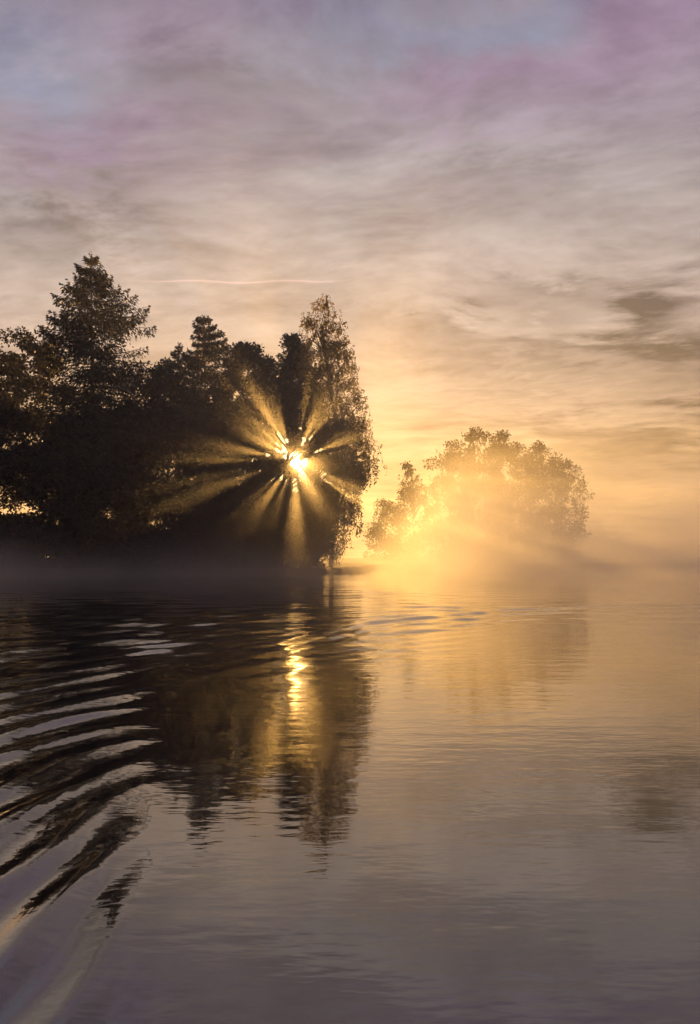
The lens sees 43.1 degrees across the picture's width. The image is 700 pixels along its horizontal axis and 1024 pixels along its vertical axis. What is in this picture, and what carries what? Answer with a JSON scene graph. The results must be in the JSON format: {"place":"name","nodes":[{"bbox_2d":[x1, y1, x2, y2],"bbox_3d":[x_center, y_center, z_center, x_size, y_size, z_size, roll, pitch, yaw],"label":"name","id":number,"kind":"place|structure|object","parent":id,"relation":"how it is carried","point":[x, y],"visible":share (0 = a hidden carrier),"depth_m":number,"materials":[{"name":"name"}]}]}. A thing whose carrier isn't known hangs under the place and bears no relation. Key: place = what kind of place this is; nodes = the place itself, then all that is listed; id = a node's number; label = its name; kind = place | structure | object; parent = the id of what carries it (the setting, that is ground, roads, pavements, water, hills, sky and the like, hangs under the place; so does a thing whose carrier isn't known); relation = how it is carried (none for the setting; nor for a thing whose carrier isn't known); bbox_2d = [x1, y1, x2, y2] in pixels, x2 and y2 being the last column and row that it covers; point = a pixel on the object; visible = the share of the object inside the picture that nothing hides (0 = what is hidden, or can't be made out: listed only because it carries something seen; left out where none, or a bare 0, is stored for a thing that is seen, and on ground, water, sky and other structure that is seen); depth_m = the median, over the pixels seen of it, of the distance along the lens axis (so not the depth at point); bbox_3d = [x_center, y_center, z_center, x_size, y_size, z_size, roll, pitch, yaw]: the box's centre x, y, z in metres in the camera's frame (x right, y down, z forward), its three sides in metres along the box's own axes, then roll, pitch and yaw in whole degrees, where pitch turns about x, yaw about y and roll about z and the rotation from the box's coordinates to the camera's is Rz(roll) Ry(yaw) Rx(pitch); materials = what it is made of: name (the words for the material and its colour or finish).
{"place":"outdoors","nodes":[
{"label":"outdoors","id":0,"kind":"place"},
{"bbox_2d":[0,567,699,1023],"bbox_3d":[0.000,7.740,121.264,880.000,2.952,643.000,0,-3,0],"label":"water","id":1,"kind":"structure","parent":0,"point":[422,797],"depth_m":5.53,"materials":[{"name":"black liquid"}]},
{"bbox_2d":[0,558,699,574],"bbox_3d":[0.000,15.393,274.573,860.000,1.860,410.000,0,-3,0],"label":"ground","id":2,"kind":"structure","parent":0,"point":[352,565],"depth_m":119.14,"materials":[{"name":"soil"}]},
{"bbox_2d":[0,510,41,572],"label":"bush","id":3,"kind":"object","parent":2,"relation":"on","point":[13,558],"visible":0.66,"depth_m":76.82,"materials":[{"name":"green plant"}]},
{"bbox_2d":[0,396,53,512],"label":"broadleaf tree","id":4,"kind":"object","parent":2,"relation":"on","point":[11,467],"visible":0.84,"depth_m":78.34,"materials":[{"name":"green plant"}]},
{"bbox_2d":[0,325,77,518],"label":"broadleaf tree","id":5,"kind":"object","parent":2,"relation":"on","point":[15,365],"visible":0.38,"depth_m":96.02,"materials":[{"name":"green plant"}]},
{"bbox_2d":[24,523,106,569],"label":"bush","id":6,"kind":"object","parent":2,"relation":"on","point":[80,560],"visible":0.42,"depth_m":77.04,"materials":[{"name":"green plant"}]},
{"bbox_2d":[4,398,156,567],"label":"broadleaf tree","id":7,"kind":"object","parent":2,"relation":"on","point":[31,526],"visible":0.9,"depth_m":75.73,"materials":[{"name":"green plant"}]},
{"bbox_2d":[27,252,184,567],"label":"spruce tree","id":8,"kind":"object","parent":2,"relation":"on","point":[97,376],"visible":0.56,"depth_m":78.97,"materials":[{"name":"green plant"}]},
{"bbox_2d":[86,519,168,571],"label":"bush","id":9,"kind":"object","parent":2,"relation":"on","point":[124,561],"visible":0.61,"depth_m":77.77,"materials":[{"name":"green plant"}]},
{"bbox_2d":[104,356,236,563],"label":"broadleaf tree","id":10,"kind":"object","parent":2,"relation":"on","point":[195,420],"visible":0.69,"depth_m":80.46,"materials":[{"name":"green plant"}]},
{"bbox_2d":[169,341,192,517],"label":"spruce tree","id":11,"kind":"object","parent":2,"relation":"on","point":[173,353],"visible":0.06,"depth_m":92.69,"materials":[{"name":"green plant"}]},
{"bbox_2d":[149,522,227,573],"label":"bush","id":12,"kind":"object","parent":2,"relation":"on","point":[197,561],"visible":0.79,"depth_m":78.18,"materials":[{"name":"green plant"}]},
{"bbox_2d":[173,315,235,512],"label":"spruce tree","id":13,"kind":"object","parent":2,"relation":"on","point":[209,351],"visible":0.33,"depth_m":87.95,"materials":[{"name":"green plant"}]},
{"bbox_2d":[203,496,268,567],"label":"bush","id":14,"kind":"object","parent":2,"relation":"on","point":[246,549],"visible":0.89,"depth_m":78.73,"materials":[{"name":"green plant"}]},
{"bbox_2d":[195,341,297,544],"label":"broadleaf tree","id":15,"kind":"object","parent":2,"relation":"on","point":[239,448],"visible":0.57,"depth_m":84.17,"materials":[{"name":"green plant"}]},
{"bbox_2d":[247,333,338,534],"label":"broadleaf tree","id":16,"kind":"object","parent":2,"relation":"on","point":[286,410],"visible":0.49,"depth_m":83.79,"materials":[{"name":"green plant"}]},
{"bbox_2d":[258,530,327,567],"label":"bush","id":17,"kind":"object","parent":2,"relation":"on","point":[268,555],"visible":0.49,"depth_m":78.26,"materials":[{"name":"green plant"}]},
{"bbox_2d":[251,417,386,568],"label":"weeping tree","id":18,"kind":"object","parent":2,"relation":"on","point":[324,534],"visible":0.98,"depth_m":77.44,"materials":[{"name":"green plant"}]},
{"bbox_2d":[292,292,379,566],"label":"birch tree","id":19,"kind":"object","parent":2,"relation":"on","point":[326,368],"visible":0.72,"depth_m":81.92,"materials":[{"name":"green plant"}]},
{"bbox_2d":[362,498,434,560],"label":"bush","id":20,"kind":"object","parent":2,"relation":"on","point":[396,551],"visible":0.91,"depth_m":156.40,"materials":[{"name":"green plant"}]},
{"bbox_2d":[395,461,430,562],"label":"tree","id":21,"kind":"object","parent":2,"relation":"on","point":[410,489],"visible":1,"depth_m":128.02,"materials":[{"name":"green plant"}]},
{"bbox_2d":[419,426,516,562],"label":"broadleaf tree","id":22,"kind":"object","parent":2,"relation":"on","point":[451,463],"visible":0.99,"depth_m":138.20,"materials":[{"name":"green plant"}]},
{"bbox_2d":[477,429,555,561],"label":"broadleaf tree","id":23,"kind":"object","parent":2,"relation":"on","point":[526,536],"visible":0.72,"depth_m":142.59,"materials":[{"name":"green plant"}]},
{"bbox_2d":[520,440,594,561],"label":"broadleaf tree","id":24,"kind":"object","parent":2,"relation":"on","point":[558,551],"visible":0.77,"depth_m":146.81,"materials":[{"name":"green plant"}]},
{"bbox_2d":[0,0,699,557],"label":"sky","id":25,"kind":"structure","parent":0,"point":[497,202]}
]}

